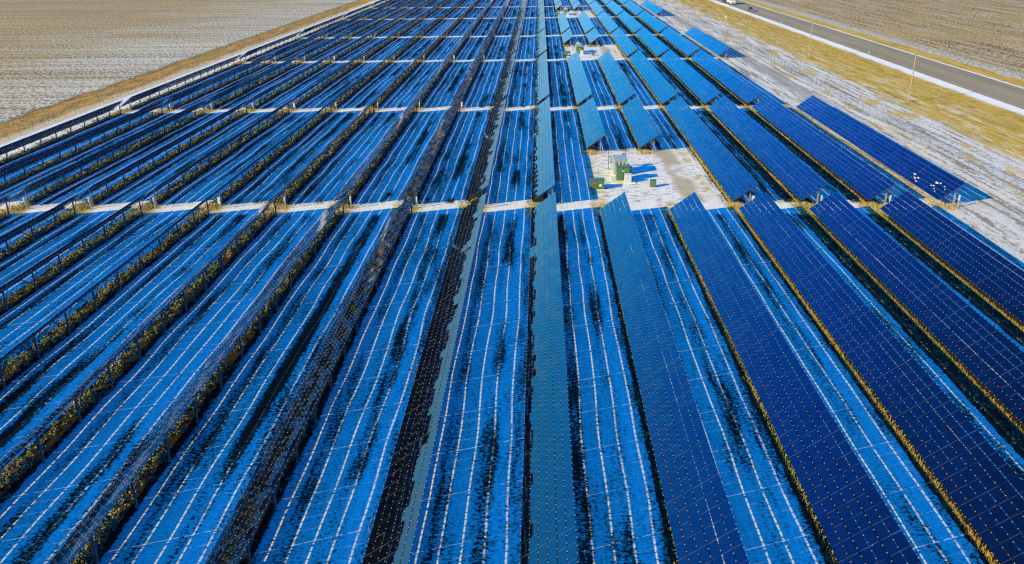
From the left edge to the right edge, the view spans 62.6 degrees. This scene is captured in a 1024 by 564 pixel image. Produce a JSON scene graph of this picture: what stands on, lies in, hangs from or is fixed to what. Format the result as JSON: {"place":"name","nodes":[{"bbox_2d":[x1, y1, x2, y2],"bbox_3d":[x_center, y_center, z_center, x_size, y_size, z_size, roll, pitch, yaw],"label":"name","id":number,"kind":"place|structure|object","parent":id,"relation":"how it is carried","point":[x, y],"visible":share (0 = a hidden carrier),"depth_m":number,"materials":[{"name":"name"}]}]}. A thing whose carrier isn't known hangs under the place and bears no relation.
{"place":"outdoors","nodes":[
{"label":"outdoors","id":0,"kind":"place"},
{"bbox_2d":[0,0,1023,563],"bbox_3d":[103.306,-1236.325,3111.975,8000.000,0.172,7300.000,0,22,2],"label":"ground","id":1,"kind":"structure","parent":0,"point":[54,54],"depth_m":88.61,"materials":[{"name":"soil"}]},
{"bbox_2d":[0,195,10,217],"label":"solar row","id":2,"kind":"object","parent":1,"relation":"on","point":[5,199],"visible":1,"depth_m":108.02,"materials":[{"name":"glass"}]},
{"bbox_2d":[0,194,77,256],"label":"solar row","id":3,"kind":"object","parent":1,"relation":"on","point":[19,230],"visible":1,"depth_m":99.89,"materials":[{"name":"blue glass"}]},
{"bbox_2d":[0,100,122,162],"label":"solar row","id":4,"kind":"object","parent":1,"relation":"on","point":[23,142],"visible":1,"depth_m":149.98,"materials":[{"name":"blue glass"}]},
{"bbox_2d":[0,194,144,310],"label":"solar row","id":5,"kind":"object","parent":1,"relation":"on","point":[39,264],"visible":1,"depth_m":90.70,"materials":[{"name":"blue glass"}]},
{"bbox_2d":[0,99,164,187],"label":"solar row","id":6,"kind":"object","parent":1,"relation":"on","point":[23,164],"visible":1,"depth_m":140.10,"materials":[{"name":"blue glass"}]},
{"bbox_2d":[0,194,211,388],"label":"solar row","id":7,"kind":"object","parent":1,"relation":"on","point":[46,324],"visible":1,"depth_m":80.22,"materials":[{"name":"blue glass"}]},
{"bbox_2d":[10,99,206,207],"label":"solar row","id":8,"kind":"object","parent":1,"relation":"on","point":[36,185],"visible":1,"depth_m":132.27,"materials":[{"name":"blue glass"}]},
{"bbox_2d":[0,194,279,508],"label":"solar row","id":9,"kind":"object","parent":1,"relation":"on","point":[33,433],"visible":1,"depth_m":68.80,"materials":[{"name":"blue glass"}]},
{"bbox_2d":[74,99,248,206],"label":"solar row","id":10,"kind":"object","parent":1,"relation":"on","point":[112,178],"visible":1,"depth_m":131.32,"materials":[{"name":"blue glass"}]},
{"bbox_2d":[0,7,347,139],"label":"chain link fence","id":11,"kind":"object","parent":1,"relation":"on","point":[73,105],"visible":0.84,"depth_m":205.78,"materials":[{"name":"metal"}]},
{"bbox_2d":[120,54,242,110],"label":"solar row","id":12,"kind":"object","parent":1,"relation":"on","point":[142,95],"visible":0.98,"depth_m":200.05,"materials":[{"name":"blue glass"}]},
{"bbox_2d":[49,194,347,563],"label":"solar row","id":13,"kind":"object","parent":1,"relation":"on","point":[80,536],"visible":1,"depth_m":59.47,"materials":[{"name":"blue glass"}]},
{"bbox_2d":[140,99,291,206],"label":"solar row","id":14,"kind":"object","parent":1,"relation":"on","point":[186,169],"visible":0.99,"depth_m":130.89,"materials":[{"name":"blue glass"}]},
{"bbox_2d":[162,54,272,110],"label":"solar row","id":15,"kind":"object","parent":1,"relation":"on","point":[197,88],"visible":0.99,"depth_m":200.00,"materials":[{"name":"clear glass"}]},
{"bbox_2d":[201,53,301,109],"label":"solar row","id":16,"kind":"object","parent":1,"relation":"on","point":[231,89],"visible":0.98,"depth_m":200.26,"materials":[{"name":"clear glass"}]},
{"bbox_2d":[238,31,301,61],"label":"solar row","id":17,"kind":"object","parent":1,"relation":"on","point":[256,50],"visible":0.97,"depth_m":267.99,"materials":[{"name":"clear glass"}]},
{"bbox_2d":[207,99,333,206],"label":"solar row","id":18,"kind":"object","parent":1,"relation":"on","point":[257,159],"visible":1,"depth_m":130.59,"materials":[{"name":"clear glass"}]},
{"bbox_2d":[242,54,331,108],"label":"solar row","id":19,"kind":"object","parent":1,"relation":"on","point":[261,94],"visible":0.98,"depth_m":199.37,"materials":[{"name":"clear glass"}]},
{"bbox_2d":[268,30,325,60],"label":"solar row","id":20,"kind":"object","parent":1,"relation":"on","point":[283,50],"visible":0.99,"depth_m":268.30,"materials":[{"name":"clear glass"}]},
{"bbox_2d":[205,193,416,563],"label":"solar row","id":21,"kind":"object","parent":1,"relation":"on","point":[283,443],"visible":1,"depth_m":58.80,"materials":[{"name":"glass"}]},
{"bbox_2d":[297,13,345,36],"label":"solar row","id":22,"kind":"object","parent":1,"relation":"on","point":[320,24],"visible":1,"depth_m":333.02,"materials":[{"name":"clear glass"}]},
{"bbox_2d":[269,98,376,206],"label":"solar row","id":23,"kind":"object","parent":1,"relation":"on","point":[311,161],"visible":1,"depth_m":131.50,"materials":[{"name":"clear glass"}]},
{"bbox_2d":[298,30,349,59],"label":"solar row","id":24,"kind":"object","parent":1,"relation":"on","point":[320,45],"visible":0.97,"depth_m":267.95,"materials":[{"name":"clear glass"}]},
{"bbox_2d":[287,54,362,109],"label":"solar row","id":25,"kind":"object","parent":1,"relation":"on","point":[323,79],"visible":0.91,"depth_m":202.39,"materials":[{"name":"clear glass"}]},
{"bbox_2d":[321,13,365,36],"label":"solar row","id":26,"kind":"object","parent":1,"relation":"on","point":[343,24],"visible":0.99,"depth_m":333.05,"materials":[{"name":"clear glass"}]},
{"bbox_2d":[329,30,373,58],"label":"solar row","id":27,"kind":"object","parent":1,"relation":"on","point":[348,45],"visible":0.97,"depth_m":267.99,"materials":[{"name":"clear glass"}]},
{"bbox_2d":[342,3,373,19],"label":"solar row","id":28,"kind":"object","parent":1,"relation":"on","point":[357,10],"visible":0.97,"depth_m":402.72,"materials":[{"name":"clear glass"}]},
{"bbox_2d":[331,53,393,107],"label":"solar row","id":29,"kind":"object","parent":1,"relation":"on","point":[358,80],"visible":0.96,"depth_m":199.12,"materials":[{"name":"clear glass"}]},
{"bbox_2d":[346,13,384,35],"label":"solar row","id":30,"kind":"object","parent":1,"relation":"on","point":[364,24],"visible":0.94,"depth_m":331.59,"materials":[{"name":"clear glass"}]},
{"bbox_2d":[334,98,419,205],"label":"solar row","id":31,"kind":"object","parent":1,"relation":"on","point":[361,170],"visible":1,"depth_m":130.64,"materials":[{"name":"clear glass"}]},
{"bbox_2d":[363,2,390,18],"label":"solar row","id":32,"kind":"object","parent":1,"relation":"on","point":[374,10],"visible":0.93,"depth_m":393.46,"materials":[{"name":"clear glass"}]},
{"bbox_2d":[359,30,398,58],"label":"solar row","id":33,"kind":"object","parent":1,"relation":"on","point":[377,44],"visible":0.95,"depth_m":267.57,"materials":[{"name":"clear glass"}]},
{"bbox_2d":[371,12,405,35],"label":"solar row","id":34,"kind":"object","parent":1,"relation":"on","point":[387,23],"visible":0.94,"depth_m":336.93,"materials":[{"name":"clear glass"}]},
{"bbox_2d":[382,3,406,17],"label":"solar row","id":35,"kind":"object","parent":1,"relation":"on","point":[392,10],"visible":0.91,"depth_m":399.97,"materials":[{"name":"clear glass"}]},
{"bbox_2d":[367,52,423,106],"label":"solar row","id":36,"kind":"object","parent":1,"relation":"on","point":[394,80],"visible":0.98,"depth_m":198.03,"materials":[{"name":"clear glass"}]},
{"bbox_2d":[392,30,422,58],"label":"solar row","id":37,"kind":"object","parent":1,"relation":"on","point":[408,42],"visible":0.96,"depth_m":263.82,"materials":[{"name":"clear glass"}]},
{"bbox_2d":[395,13,424,33],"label":"solar row","id":38,"kind":"object","parent":1,"relation":"on","point":[408,24],"visible":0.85,"depth_m":332.45,"materials":[{"name":"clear glass"}]},
{"bbox_2d":[402,3,423,18],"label":"solar row","id":39,"kind":"object","parent":1,"relation":"on","point":[411,10],"visible":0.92,"depth_m":398.01,"materials":[{"name":"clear glass"}]},
{"bbox_2d":[362,193,485,563],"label":"solar row","id":40,"kind":"object","parent":1,"relation":"on","point":[429,411],"visible":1,"depth_m":58.38,"materials":[{"name":"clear glass"}]},
{"bbox_2d":[399,98,462,205],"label":"solar row","id":41,"kind":"object","parent":1,"relation":"on","point":[422,169],"visible":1,"depth_m":130.23,"materials":[{"name":"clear glass"}]},
{"bbox_2d":[409,52,453,108],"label":"solar row","id":42,"kind":"object","parent":1,"relation":"on","point":[429,81],"visible":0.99,"depth_m":198.15,"materials":[{"name":"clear glass"}]},
{"bbox_2d":[420,13,444,34],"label":"solar row","id":43,"kind":"object","parent":1,"relation":"on","point":[427,27],"visible":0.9,"depth_m":332.26,"materials":[{"name":"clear glass"}]},
{"bbox_2d":[420,31,446,55],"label":"solar row","id":44,"kind":"object","parent":1,"relation":"on","point":[433,42],"visible":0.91,"depth_m":271.55,"materials":[{"name":"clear glass"}]},
{"bbox_2d":[445,13,463,33],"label":"solar row","id":45,"kind":"object","parent":1,"relation":"on","point":[454,23],"visible":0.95,"depth_m":331.40,"materials":[{"name":"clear glass"}]},
{"bbox_2d":[446,29,471,57],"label":"solar row","id":46,"kind":"object","parent":1,"relation":"on","point":[457,46],"visible":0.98,"depth_m":268.28,"materials":[{"name":"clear glass"}]},
{"bbox_2d":[451,52,484,108],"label":"solar row","id":47,"kind":"object","parent":1,"relation":"on","point":[466,83],"visible":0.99,"depth_m":197.49,"materials":[{"name":"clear glass"}]},
{"bbox_2d":[465,12,484,33],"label":"solar row","id":48,"kind":"object","parent":1,"relation":"on","point":[474,26],"visible":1,"depth_m":331.46,"materials":[{"name":"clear glass"}]},
{"bbox_2d":[465,98,505,200],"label":"solar row","id":49,"kind":"object","parent":1,"relation":"on","point":[482,169],"visible":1,"depth_m":129.53,"materials":[{"name":"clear glass"}]},
{"bbox_2d":[476,29,495,57],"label":"solar row","id":50,"kind":"object","parent":1,"relation":"on","point":[486,45],"visible":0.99,"depth_m":266.66,"materials":[{"name":"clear glass"}]},
{"bbox_2d":[489,12,503,34],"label":"solar row","id":51,"kind":"object","parent":1,"relation":"on","point":[496,25],"visible":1,"depth_m":329.15,"materials":[{"name":"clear glass"}]},
{"bbox_2d":[493,52,515,104],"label":"solar row","id":52,"kind":"object","parent":1,"relation":"on","point":[502,89],"visible":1,"depth_m":196.84,"materials":[{"name":"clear glass"}]},
{"bbox_2d":[0,0,1023,563],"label":"weeds","id":53,"kind":"object","parent":1,"relation":"on","point":[106,524],"visible":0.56,"depth_m":96.12,"materials":[{"name":"yellow plant"}]},
{"bbox_2d":[0,0,1023,563],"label":"dry grass","id":54,"kind":"structure","parent":1,"relation":"on","point":[698,274],"depth_m":106.75,"materials":[{"name":"yellow plant"}]},
{"bbox_2d":[0,0,1023,179],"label":"tussocks","id":55,"kind":"object","parent":1,"relation":"on","point":[1020,149],"visible":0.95,"depth_m":226.63,"materials":[{"name":"plant"}]},
{"bbox_2d":[506,29,520,56],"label":"solar row","id":56,"kind":"object","parent":1,"relation":"on","point":[512,48],"visible":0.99,"depth_m":264.35,"materials":[{"name":"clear glass"}]},
{"bbox_2d":[513,11,524,32],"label":"solar row","id":57,"kind":"object","parent":1,"relation":"on","point":[518,24],"visible":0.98,"depth_m":329.25,"materials":[{"name":"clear glass"}]},
{"bbox_2d":[537,1,543,14],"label":"solar row","id":58,"kind":"object","parent":1,"relation":"on","point":[540,8],"visible":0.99,"depth_m":396.89,"materials":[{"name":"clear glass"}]},
{"bbox_2d":[537,12,544,32],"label":"solar row","id":59,"kind":"object","parent":1,"relation":"on","point":[540,23],"visible":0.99,"depth_m":330.02,"materials":[{"name":"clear glass"}]},
{"bbox_2d":[534,51,548,103],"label":"solar row","id":60,"kind":"object","parent":1,"relation":"on","point":[541,89],"visible":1,"depth_m":195.13,"materials":[{"name":"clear glass"}]},
{"bbox_2d":[536,29,546,56],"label":"solar row","id":61,"kind":"object","parent":1,"relation":"on","point":[541,47],"visible":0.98,"depth_m":265.00,"materials":[{"name":"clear glass"}]},
{"bbox_2d":[531,97,554,200],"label":"solar row","id":62,"kind":"object","parent":1,"relation":"on","point":[542,151],"visible":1,"depth_m":129.60,"materials":[{"name":"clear glass"}]},
{"bbox_2d":[519,192,577,563],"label":"solar row","id":63,"kind":"object","parent":1,"relation":"on","point":[541,328],"visible":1,"depth_m":58.20,"materials":[{"name":"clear glass"}]},
{"bbox_2d":[557,11,569,32],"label":"solar row","id":64,"kind":"object","parent":1,"relation":"on","point":[565,26],"visible":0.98,"depth_m":329.70,"materials":[{"name":"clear glass"}]},
{"bbox_2d":[561,28,572,43],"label":"solar row","id":65,"kind":"object","parent":1,"relation":"on","point":[567,37],"visible":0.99,"depth_m":283.83,"materials":[{"name":"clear glass"}]},
{"bbox_2d":[567,51,591,104],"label":"solar row","id":66,"kind":"object","parent":1,"relation":"on","point":[582,87],"visible":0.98,"depth_m":196.83,"materials":[{"name":"blue glass"}]},
{"bbox_2d":[577,11,593,32],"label":"solar row","id":67,"kind":"object","parent":1,"relation":"on","point":[587,26],"visible":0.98,"depth_m":328.44,"materials":[{"name":"blue glass"}]},
{"bbox_2d":[578,97,605,150],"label":"solar row","id":68,"kind":"object","parent":1,"relation":"on","point":[587,111],"visible":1,"depth_m":149.73,"materials":[{"name":"blue glass"}]},
{"bbox_2d":[586,28,599,42],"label":"solar row","id":69,"kind":"object","parent":1,"relation":"on","point":[593,36],"visible":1,"depth_m":283.77,"materials":[{"name":"blue glass"}]},
{"bbox_2d":[589,1,602,14],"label":"solar row","id":70,"kind":"object","parent":1,"relation":"on","point":[597,9],"visible":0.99,"depth_m":395.46,"materials":[{"name":"blue glass"}]},
{"bbox_2d":[589,178,604,189],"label":"switchgear cabinet","id":71,"kind":"object","parent":1,"relation":"on","point":[596,184],"visible":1,"depth_m":117.35,"materials":[{"name":"metal"}]},
{"bbox_2d":[598,11,617,32],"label":"solar row","id":72,"kind":"object","parent":1,"relation":"on","point":[610,25],"visible":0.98,"depth_m":328.42,"materials":[{"name":"blue glass"}]},
{"bbox_2d":[606,0,622,14],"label":"solar row","id":73,"kind":"object","parent":1,"relation":"on","point":[617,9],"visible":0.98,"depth_m":394.39,"materials":[{"name":"blue glass"}]},
{"bbox_2d":[598,50,634,103],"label":"solar row","id":74,"kind":"object","parent":1,"relation":"on","point":[624,95],"visible":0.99,"depth_m":196.47,"materials":[{"name":"blue glass"}]},
{"bbox_2d":[608,150,625,168],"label":"equipment rack","id":75,"kind":"object","parent":1,"relation":"on","point":[619,152],"visible":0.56,"depth_m":126.72,"materials":[{"name":"metal"}]},
{"bbox_2d":[612,155,627,175],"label":"inverter cabinet","id":76,"kind":"object","parent":1,"relation":"on","point":[617,159],"visible":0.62,"depth_m":124.03,"materials":[{"name":"metal"}]},
{"bbox_2d":[610,176,635,183],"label":"concrete pad","id":77,"kind":"object","parent":1,"relation":"on","point":[613,180],"visible":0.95,"depth_m":120.83,"materials":[{"name":"white concrete"}]},
{"bbox_2d":[624,173,631,181],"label":"control cabinet","id":78,"kind":"object","parent":77,"relation":"on","point":[627,177],"visible":1,"depth_m":120.21,"materials":[{"name":"metal"}]},
{"bbox_2d":[611,28,637,58],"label":"solar row","id":79,"kind":"object","parent":1,"relation":"on","point":[628,47],"visible":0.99,"depth_m":263.93,"materials":[{"name":"blue glass"}]},
{"bbox_2d":[618,11,642,32],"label":"solar row","id":80,"kind":"object","parent":1,"relation":"on","point":[636,26],"visible":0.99,"depth_m":328.00,"materials":[{"name":"blue glass"}]},
{"bbox_2d":[623,0,642,14],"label":"solar row","id":81,"kind":"object","parent":1,"relation":"on","point":[636,10],"visible":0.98,"depth_m":395.18,"materials":[{"name":"blue glass"}]},
{"bbox_2d":[621,96,658,149],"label":"solar row","id":82,"kind":"object","parent":1,"relation":"on","point":[637,114],"visible":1,"depth_m":149.68,"materials":[{"name":"blue glass"}]},
{"bbox_2d":[636,28,667,55],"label":"solar row","id":83,"kind":"object","parent":1,"relation":"on","point":[657,48],"visible":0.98,"depth_m":264.42,"materials":[{"name":"blue glass"}]},
{"bbox_2d":[637,10,666,32],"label":"solar row","id":84,"kind":"object","parent":1,"relation":"on","point":[651,20],"visible":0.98,"depth_m":328.42,"materials":[{"name":"blue glass"}]},
{"bbox_2d":[641,0,662,15],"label":"solar row","id":85,"kind":"object","parent":1,"relation":"on","point":[653,7],"visible":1,"depth_m":395.02,"materials":[{"name":"blue glass"}]},
{"bbox_2d":[649,179,656,187],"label":"junction cabinet","id":86,"kind":"object","parent":1,"relation":"on","point":[652,183],"visible":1,"depth_m":118.02,"materials":[{"name":"metal"}]},
{"bbox_2d":[629,50,677,103],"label":"solar row","id":87,"kind":"object","parent":1,"relation":"on","point":[664,93],"visible":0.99,"depth_m":196.27,"materials":[{"name":"blue glass"}]},
{"bbox_2d":[600,192,748,563],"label":"solar row","id":88,"kind":"object","parent":1,"relation":"on","point":[722,545],"visible":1,"depth_m":58.00,"materials":[{"name":"blue glass"}]},
{"bbox_2d":[660,27,698,55],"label":"solar row","id":89,"kind":"object","parent":1,"relation":"on","point":[689,46],"visible":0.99,"depth_m":263.77,"materials":[{"name":"blue glass"}]},
{"bbox_2d":[660,50,719,105],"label":"solar row","id":90,"kind":"object","parent":1,"relation":"on","point":[699,87],"visible":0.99,"depth_m":196.51,"materials":[{"name":"blue glass"}]},
{"bbox_2d":[685,27,728,55],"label":"solar row","id":91,"kind":"object","parent":1,"relation":"on","point":[715,46],"visible":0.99,"depth_m":263.45,"materials":[{"name":"blue glass"}]},
{"bbox_2d":[664,97,757,201],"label":"solar row","id":92,"kind":"object","parent":1,"relation":"on","point":[716,161],"visible":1,"depth_m":128.82,"materials":[{"name":"blue glass"}]},
{"bbox_2d":[690,49,762,103],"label":"solar row","id":93,"kind":"object","parent":1,"relation":"on","point":[749,90],"visible":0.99,"depth_m":195.97,"materials":[{"name":"blue glass"}]},
{"bbox_2d":[708,96,826,203],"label":"solar row","id":94,"kind":"object","parent":1,"relation":"on","point":[726,114],"visible":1,"depth_m":128.58,"materials":[{"name":"blue glass"}]},
{"bbox_2d":[670,192,921,563],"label":"solar row","id":95,"kind":"object","parent":1,"relation":"on","point":[768,343],"visible":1,"depth_m":57.82,"materials":[{"name":"blue glass"}]},
{"bbox_2d":[752,96,895,204],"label":"solar row","id":96,"kind":"object","parent":1,"relation":"on","point":[787,126],"visible":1,"depth_m":128.30,"materials":[{"name":"blue glass"}]},
{"bbox_2d":[688,14,1023,194],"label":"chain link fence","id":97,"kind":"object","parent":1,"relation":"on","point":[811,82],"visible":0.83,"depth_m":151.04,"materials":[{"name":"metal"}]},
{"bbox_2d":[796,95,964,203],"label":"solar row","id":98,"kind":"object","parent":1,"relation":"on","point":[816,111],"visible":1,"depth_m":128.10,"materials":[{"name":"blue glass"}]},
{"bbox_2d":[739,192,1023,563],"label":"solar row","id":99,"kind":"object","parent":1,"relation":"on","point":[989,501],"visible":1,"depth_m":60.10,"materials":[{"name":"blue glass"}]},
{"bbox_2d":[908,51,919,101],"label":"utility pole","id":100,"kind":"object","parent":1,"relation":"on","point":[916,54],"visible":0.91,"depth_m":173.80,"materials":[{"name":"brown wood"}]},
{"bbox_2d":[809,192,1023,423],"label":"solar row","id":101,"kind":"object","parent":1,"relation":"on","point":[870,257],"visible":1,"depth_m":74.88,"materials":[{"name":"blue glass"}]},
{"bbox_2d":[880,191,1023,322],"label":"solar row","id":102,"kind":"object","parent":1,"relation":"on","point":[914,215],"visible":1,"depth_m":87.38,"materials":[{"name":"blue glass"}]},
{"bbox_2d":[616,161,632,179],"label":"transformer","id":103,"kind":"object","parent":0,"point":[622,169],"visible":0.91,"depth_m":120.84,"materials":[{"name":"green paint"}]},
{"bbox_2d":[617,168,622,179],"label":"door","id":104,"kind":"structure","parent":103,"relation":"in","point":[619,170],"depth_m":120.92,"materials":[{"name":"green paint"}]},
{"bbox_2d":[716,0,1023,108],"bbox_3d":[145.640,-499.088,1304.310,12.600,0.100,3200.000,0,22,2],"label":"road","id":105,"kind":"structure","parent":0,"point":[1001,91],"depth_m":232.53,"materials":[{"name":"grey asphalt"}]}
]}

